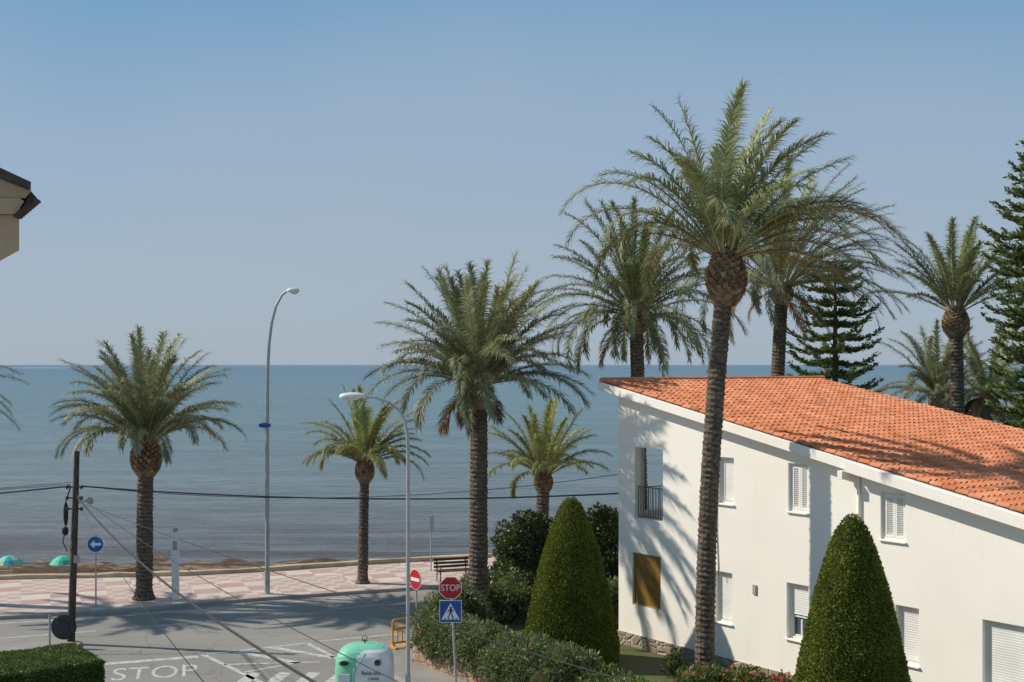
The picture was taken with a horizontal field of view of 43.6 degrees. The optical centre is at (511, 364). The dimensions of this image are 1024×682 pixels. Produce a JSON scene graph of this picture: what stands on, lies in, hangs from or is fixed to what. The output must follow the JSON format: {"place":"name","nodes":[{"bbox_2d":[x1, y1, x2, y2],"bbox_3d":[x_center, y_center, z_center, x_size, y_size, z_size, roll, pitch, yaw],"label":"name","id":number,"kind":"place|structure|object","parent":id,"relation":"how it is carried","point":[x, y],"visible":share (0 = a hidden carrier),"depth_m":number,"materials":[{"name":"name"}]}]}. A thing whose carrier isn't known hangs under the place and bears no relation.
{"place":"outdoors","nodes":[
{"label":"outdoors","id":0,"kind":"place"},
{"bbox_2d":[0,168,40,260],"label":"neighbour building","id":1,"kind":"structure","parent":0,"point":[18,199],"depth_m":11.97,"materials":[{"name":"paint"}]},
{"bbox_2d":[0,639,81,650],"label":"pavement","id":2,"kind":"structure","parent":0,"point":[12,644],"depth_m":40.83,"materials":[{"name":"grey concrete"}]},
{"bbox_2d":[0,642,106,681],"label":"hedge","id":3,"kind":"object","parent":2,"relation":"on","point":[68,662],"visible":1,"depth_m":32.02,"materials":[{"name":"green plant"}]},
{"bbox_2d":[48,614,76,644],"bbox_3d":[-14.258,8.413,40.577,0.888,0.974,0.113,0,0,0],"label":"traffic mirror","id":4,"kind":"object","parent":2,"relation":"on","point":[63,627],"visible":0.98,"depth_m":40.55,"materials":[{"name":"metal"}]},
{"bbox_2d":[62,451,93,641],"bbox_3d":[-13.947,5.843,41.164,1.020,6.123,0.322,0,0,0],"label":"utility pole","id":5,"kind":"object","parent":2,"relation":"on","point":[74,556],"visible":0.94,"depth_m":41.11,"materials":[{"name":"brown wood"}]},
{"bbox_2d":[0,485,70,493],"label":"overhead cable","id":6,"kind":"object","parent":5,"relation":"attached to","point":[33,489],"visible":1,"depth_m":41.02,"materials":[{"name":"black rubber"}]},
{"bbox_2d":[0,484,70,489],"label":"overhead cable","id":7,"kind":"object","parent":5,"relation":"attached to","point":[39,486],"visible":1,"depth_m":41.17,"materials":[{"name":"black rubber"}]},
{"bbox_2d":[5,482,70,487],"bbox_3d":[-24.088,4.035,40.800,19.834,0.519,0.016,0,0,-2],"label":"overhead cable","id":8,"kind":"object","parent":5,"relation":"attached to","point":[37,485],"visible":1,"depth_m":41.06,"materials":[{"name":"black rubber"}]},
{"bbox_2d":[79,503,203,681],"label":"overhead cable","id":9,"kind":"object","parent":5,"relation":"attached to","point":[146,609],"visible":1,"depth_m":18.66,"materials":[{"name":"black rubber"}]},
{"bbox_2d":[77,496,316,681],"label":"overhead cable","id":10,"kind":"object","parent":5,"relation":"attached to","point":[220,623],"visible":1,"depth_m":22.80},
{"bbox_2d":[77,494,397,681],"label":"overhead cable","id":11,"kind":"object","parent":5,"relation":"attached to","point":[250,605],"visible":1,"depth_m":23.70,"materials":[{"name":"black rubber"}]},
{"bbox_2d":[83,486,617,499],"bbox_3d":[-5.254,4.096,40.865,17.256,0.430,0.042,0,0,2],"label":"overhead cable","id":12,"kind":"object","parent":5,"relation":"attached to","point":[353,498],"visible":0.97,"depth_m":40.84,"materials":[{"name":"black rubber"}]},
{"bbox_2d":[78,501,629,681],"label":"overhead cable","id":13,"kind":"object","parent":5,"relation":"attached to","point":[390,609],"visible":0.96,"depth_m":23.58,"materials":[{"name":"black rubber"}]},
{"bbox_2d":[101,474,617,497],"bbox_3d":[-5.253,3.875,40.865,17.256,0.800,0.017,0,0,2],"label":"overhead cable","id":14,"kind":"object","parent":5,"relation":"attached to","point":[370,496],"visible":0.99,"depth_m":40.83,"materials":[{"name":"black rubber"}]},
{"bbox_2d":[0,556,413,574],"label":"beach","id":15,"kind":"structure","parent":0,"point":[162,565],"depth_m":65.65,"materials":[{"name":"brown sand"}]},
{"bbox_2d":[0,555,23,573],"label":"beach umbrella","id":16,"kind":"object","parent":15,"relation":"on","point":[8,560],"visible":0.98,"depth_m":58.68,"materials":[{"name":"fabric"}]},
{"bbox_2d":[49,555,69,572],"bbox_3d":[-20.724,9.475,59.000,1.180,1.349,1.180,0,0,0],"label":"beach umbrella","id":17,"kind":"object","parent":15,"relation":"on","point":[62,560],"visible":0.85,"depth_m":58.66,"materials":[{"name":"teal fabric"}]},
{"bbox_2d":[0,588,438,681],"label":"road","id":18,"kind":"structure","parent":0,"point":[112,639],"depth_m":42.80,"materials":[{"name":"grey asphalt"}]},
{"bbox_2d":[111,664,197,680],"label":"road marking","id":19,"kind":"object","parent":18,"relation":"on","point":[184,670],"visible":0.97,"depth_m":37.48,"materials":[{"name":"paint"}]},
{"bbox_2d":[0,595,396,681],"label":"road marking","id":20,"kind":"object","parent":18,"relation":"on","point":[250,676],"visible":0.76,"depth_m":39.28,"materials":[{"name":"paint"}]},
{"bbox_2d":[335,635,393,681],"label":"recycling container","id":21,"kind":"object","parent":18,"relation":"on","point":[378,656],"visible":0.96,"depth_m":32.96,"materials":[{"name":"green plastic"}]},
{"bbox_2d":[339,392,410,681],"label":"street lamp","id":22,"kind":"object","parent":18,"relation":"on","point":[351,396],"visible":1,"depth_m":32.96,"materials":[{"name":"metal"}]},
{"bbox_2d":[439,577,461,681],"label":"road sign","id":23,"kind":"object","parent":18,"relation":"on","point":[450,611],"visible":1,"depth_m":33.38,"materials":[{"name":"metal"}]},
{"bbox_2d":[487,399,609,522],"bbox_3d":[1.394,5.075,52.360,5.344,7.632,5.409,0,0,22],"label":"palm tree","id":24,"kind":"object","parent":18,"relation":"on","point":[542,451],"visible":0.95,"depth_m":52.32,"materials":[{"name":"green plant"}]},
{"bbox_2d":[532,195,760,509],"bbox_3d":[5.215,0.960,52.291,9.803,16.097,9.775,0,0,0],"label":"palm tree","id":25,"kind":"object","parent":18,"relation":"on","point":[635,322],"visible":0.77,"depth_m":51.10,"materials":[{"name":"green plant"}]},
{"bbox_2d":[0,557,501,614],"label":"promenade","id":26,"kind":"structure","parent":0,"point":[25,596],"depth_m":51.13,"materials":[{"name":"tile"}]},
{"bbox_2d":[0,365,30,431],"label":"palm tree","id":27,"kind":"object","parent":26,"relation":"on","point":[5,399],"visible":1,"depth_m":49.08,"materials":[{"name":"green plant"}]},
{"bbox_2d":[87,535,103,605],"bbox_3d":[-15.262,7.566,46.926,0.600,2.607,0.094,0,0,0],"label":"road sign","id":28,"kind":"object","parent":26,"relation":"on","point":[94,544],"visible":0.98,"depth_m":46.88,"materials":[{"name":"metal"}]},
{"bbox_2d":[47,323,246,600],"bbox_3d":[-13.725,3.666,48.335,7.399,10.440,7.292,0,0,-24],"label":"palm tree","id":29,"kind":"object","parent":26,"relation":"on","point":[144,403],"visible":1,"depth_m":47.77,"materials":[{"name":"green plant"}]},
{"bbox_2d":[172,528,178,600],"bbox_3d":[-12.646,7.514,48.096,0.260,2.712,0.168,0,0,0],"label":"beach totem","id":30,"kind":"object","parent":26,"relation":"on","point":[175,566],"visible":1,"depth_m":48.02,"materials":[{"name":"white paint"}]},
{"bbox_2d":[258,288,298,594],"bbox_3d":[-9.012,2.958,49.500,1.590,11.855,0.400,0,0,0],"label":"street lamp","id":31,"kind":"object","parent":26,"relation":"on","point":[266,425],"visible":1,"depth_m":49.44,"materials":[{"name":"metal"}]},
{"bbox_2d":[297,383,431,583],"bbox_3d":[-5.881,4.764,51.969,5.493,8.239,5.464,0,0,0],"label":"palm tree","id":32,"kind":"object","parent":26,"relation":"on","point":[363,451],"visible":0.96,"depth_m":51.66,"materials":[{"name":"green plant"}]},
{"bbox_2d":[430,515,433,570],"bbox_3d":[-3.466,7.675,55.006,0.089,2.391,0.500,0,0,12],"label":"road sign","id":33,"kind":"object","parent":26,"relation":"on","point":[431,523],"visible":1,"depth_m":54.99,"materials":[{"name":"metal"}]},
{"bbox_2d":[433,557,469,581],"bbox_3d":[-2.428,8.430,52.647,1.500,0.890,0.663,0,0,-20],"label":"park bench","id":34,"kind":"object","parent":26,"relation":"on","point":[465,561],"visible":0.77,"depth_m":52.77,"materials":[{"name":"brown wood"}]},
{"bbox_2d":[391,611,504,681],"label":"garden pavement","id":35,"kind":"structure","parent":0,"point":[419,673],"depth_m":37.02,"materials":[{"name":"beige concrete"}]},
{"bbox_2d":[389,617,410,649],"bbox_3d":[-3.518,8.425,40.200,0.560,0.910,0.500,0,0,-32],"label":"plastic barrier","id":36,"kind":"object","parent":35,"relation":"on","point":[403,642],"visible":0.64,"depth_m":40.13,"materials":[{"name":"plastic"}]},
{"bbox_2d":[410,569,420,609],"bbox_3d":[-3.170,7.822,42.316,0.095,2.117,0.680,0,0,-38],"label":"road sign","id":37,"kind":"object","parent":35,"relation":"on","point":[415,579],"visible":0.89,"depth_m":42.28,"materials":[{"name":"metal"}]},
{"bbox_2d":[0,365,1023,566],"bbox_3d":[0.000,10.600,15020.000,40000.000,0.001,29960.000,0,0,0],"label":"sea","id":38,"kind":"structure","parent":0,"point":[32,524],"depth_m":129.18,"materials":[{"name":"liquid"}]},
{"bbox_2d":[0,0,1023,364],"label":"sky","id":39,"kind":"structure","parent":0,"point":[190,165],"materials":[{"name":"blue"}]},
{"bbox_2d":[493,611,730,681],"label":"garden ground","id":40,"kind":"structure","parent":0,"point":[643,663],"depth_m":37.97,"materials":[{"name":"plant"}]},
{"bbox_2d":[402,580,497,641],"bbox_3d":[-2.135,7.789,39.834,2.398,2.171,3.517,0,0,40],"label":"shrub","id":41,"kind":"object","parent":40,"relation":"on","point":[471,604],"visible":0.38,"depth_m":39.55,"materials":[{"name":"green plant"}]},
{"bbox_2d":[413,645,494,681],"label":"stone wall","id":42,"kind":"structure","parent":40,"relation":"on","point":[462,672],"depth_m":36.77,"materials":[{"name":"beige stone"}]},
{"bbox_2d":[359,251,604,616],"bbox_3d":[-1.077,2.503,43.062,8.422,12.718,8.384,0,0,0],"label":"palm tree","id":43,"kind":"object","parent":40,"relation":"on","point":[474,349],"visible":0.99,"depth_m":42.10,"materials":[{"name":"green plant"}]},
{"bbox_2d":[459,563,536,623],"bbox_3d":[0.484,7.912,44.580,6.604,2.074,2.983,0,0,-11],"label":"shrub","id":44,"kind":"object","parent":40,"relation":"on","point":[508,593],"visible":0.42,"depth_m":43.80,"materials":[{"name":"green plant"}]},
{"bbox_2d":[410,610,603,681],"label":"hedge","id":45,"kind":"object","parent":40,"relation":"on","point":[496,662],"visible":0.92,"depth_m":34.26,"materials":[{"name":"green plant"}]},
{"bbox_2d":[488,508,552,581],"bbox_3d":[0.520,7.013,45.968,3.142,3.704,2.608,0,0,0],"label":"shrub","id":46,"kind":"object","parent":40,"relation":"on","point":[520,540],"visible":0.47,"depth_m":45.42,"materials":[{"name":"green plant"}]},
{"bbox_2d":[524,496,619,669],"bbox_3d":[1.759,6.392,37.985,2.948,5.004,2.903,0,0,0],"label":"topiary tree","id":47,"kind":"object","parent":40,"relation":"on","point":[571,599],"visible":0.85,"depth_m":37.22,"materials":[{"name":"green plant"}]},
{"bbox_2d":[586,501,618,585],"bbox_3d":[2.983,6.870,45.467,3.187,3.987,2.487,0,0,0],"label":"shrub","id":48,"kind":"object","parent":40,"relation":"on","point":[604,520],"visible":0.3,"depth_m":45.11,"materials":[{"name":"green plant"}]},
{"bbox_2d":[607,574,618,627],"bbox_3d":[3.168,7.952,43.024,3.242,1.836,1.739,0,0,18],"label":"shrub","id":49,"kind":"object","parent":40,"relation":"on","point":[614,589],"visible":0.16,"depth_m":42.73,"materials":[{"name":"green plant"}]},
{"bbox_2d":[570,662,668,681],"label":"hedge","id":50,"kind":"object","parent":40,"relation":"on","point":[597,677],"visible":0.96,"depth_m":32.36,"materials":[{"name":"green plant"}]},
{"bbox_2d":[660,646,686,678],"bbox_3d":[4.570,8.450,36.184,0.799,0.969,0.796,0,0,0],"label":"shrub","id":51,"kind":"object","parent":40,"relation":"on","point":[674,661],"visible":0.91,"depth_m":36.08,"materials":[{"name":"green plant"}]},
{"bbox_2d":[672,661,793,681],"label":"flowering shrub","id":52,"kind":"object","parent":40,"relation":"on","point":[696,673],"visible":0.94,"depth_m":31.65,"materials":[{"name":"green plant"}]},
{"bbox_2d":[558,77,910,670],"bbox_3d":[6.195,0.669,34.741,7.792,16.378,7.974,0,0,-45],"label":"palm tree","id":53,"kind":"object","parent":40,"relation":"on","point":[722,217],"visible":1,"depth_m":34.32,"materials":[{"name":"green plant"}]},
{"bbox_2d":[767,675,792,681],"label":"flowering shrub","id":54,"kind":"object","parent":40,"relation":"on","point":[781,679],"visible":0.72,"depth_m":30.50,"materials":[{"name":"red plant"}]},
{"bbox_2d":[671,156,917,375],"bbox_3d":[12.317,-0.243,56.060,10.970,18.507,10.695,0,0,0],"label":"palm tree","id":55,"kind":"object","parent":40,"relation":"on","point":[781,293],"visible":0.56,"depth_m":55.21,"materials":[{"name":"green plant"}]},
{"bbox_2d":[598,376,1023,681],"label":"house","id":56,"kind":"structure","parent":40,"relation":"on","point":[932,497],"depth_m":35.44,"materials":[{"name":"white paint"}]},
{"bbox_2d":[633,552,660,610],"bbox_3d":[4.209,6.699,39.647,0.065,1.644,1.301,0,0,-36],"label":"window","id":57,"kind":"structure","parent":56,"relation":"in","point":[646,568],"depth_m":39.67,"materials":[{"name":"wood"}]},
{"bbox_2d":[715,571,732,625],"bbox_3d":[6.160,6.734,36.948,0.270,1.500,0.759,0,0,-36],"label":"window","id":58,"kind":"structure","parent":56,"relation":"in","point":[724,578],"depth_m":37.05,"materials":[{"name":"white paint"}]},
{"bbox_2d":[718,457,734,505],"bbox_3d":[6.198,3.362,36.896,0.270,1.375,0.757,0,0,-36],"label":"window","id":59,"kind":"structure","parent":56,"relation":"in","point":[726,464],"depth_m":36.98,"materials":[{"name":"white paint"}]},
{"bbox_2d":[784,583,808,642],"bbox_3d":[7.785,6.727,34.687,0.270,1.555,0.848,0,0,-36],"label":"window","id":60,"kind":"structure","parent":56,"relation":"in","point":[799,594],"depth_m":34.81,"materials":[{"name":"white paint"}]},
{"bbox_2d":[786,463,809,514],"bbox_3d":[7.801,3.362,34.664,0.270,1.352,0.790,0,0,-36],"label":"window","id":61,"kind":"structure","parent":56,"relation":"in","point":[799,473],"depth_m":34.69,"materials":[{"name":"white paint"}]},
{"bbox_2d":[878,491,906,543],"bbox_3d":[9.611,3.834,32.145,0.270,1.243,0.836,0,0,-36],"label":"window","id":62,"kind":"structure","parent":56,"relation":"in","point":[893,504],"depth_m":32.17,"materials":[{"name":"white paint"}]},
{"bbox_2d":[899,605,919,668],"bbox_3d":[9.860,6.744,31.800,0.270,1.468,0.772,0,0,-36],"label":"window","id":63,"kind":"structure","parent":56,"relation":"in","point":[908,616],"depth_m":31.85,"materials":[{"name":"white paint"}]},
{"bbox_2d":[986,620,1023,681],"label":"window","id":64,"kind":"structure","parent":56,"relation":"in","point":[1004,642],"depth_m":29.73,"materials":[{"name":"white paint"}]},
{"bbox_2d":[785,253,884,392],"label":"conifer tree","id":65,"kind":"object","parent":40,"relation":"on","point":[834,363],"visible":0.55,"depth_m":59.51,"materials":[{"name":"green plant"}]},
{"bbox_2d":[792,512,912,681],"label":"topiary tree","id":66,"kind":"object","parent":40,"relation":"on","point":[852,632],"visible":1,"depth_m":28.33,"materials":[{"name":"green plant"}]},
{"bbox_2d":[864,216,1022,413],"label":"palm tree","id":67,"kind":"object","parent":40,"relation":"on","point":[958,283],"visible":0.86,"depth_m":51.66,"materials":[{"name":"green plant"}]},
{"bbox_2d":[871,318,1021,408],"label":"palm tree","id":68,"kind":"object","parent":40,"relation":"on","point":[926,375],"visible":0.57,"depth_m":65.37,"materials":[{"name":"green plant"}]},
{"bbox_2d":[918,322,1023,421],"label":"palm tree","id":69,"kind":"object","parent":40,"relation":"on","point":[977,406],"visible":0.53,"depth_m":59.41,"materials":[{"name":"green plant"}]},
{"bbox_2d":[975,140,1023,428],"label":"conifer tree","id":70,"kind":"object","parent":40,"relation":"on","point":[1015,257],"visible":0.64,"depth_m":46.02,"materials":[{"name":"green plant"}]},
{"label":"ground","id":71,"kind":"structure","parent":0,"visible":0},
{"bbox_2d":[0,583,465,619],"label":"promenade kerb","id":72,"kind":"structure","parent":71,"relation":"on","point":[133,609],"depth_m":47.93,"materials":[{"name":"stone"}]},
{"bbox_2d":[0,547,617,579],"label":"sea parapet","id":73,"kind":"structure","parent":71,"relation":"on","point":[210,571],"depth_m":54.37,"materials":[{"name":"stone"}]}
]}

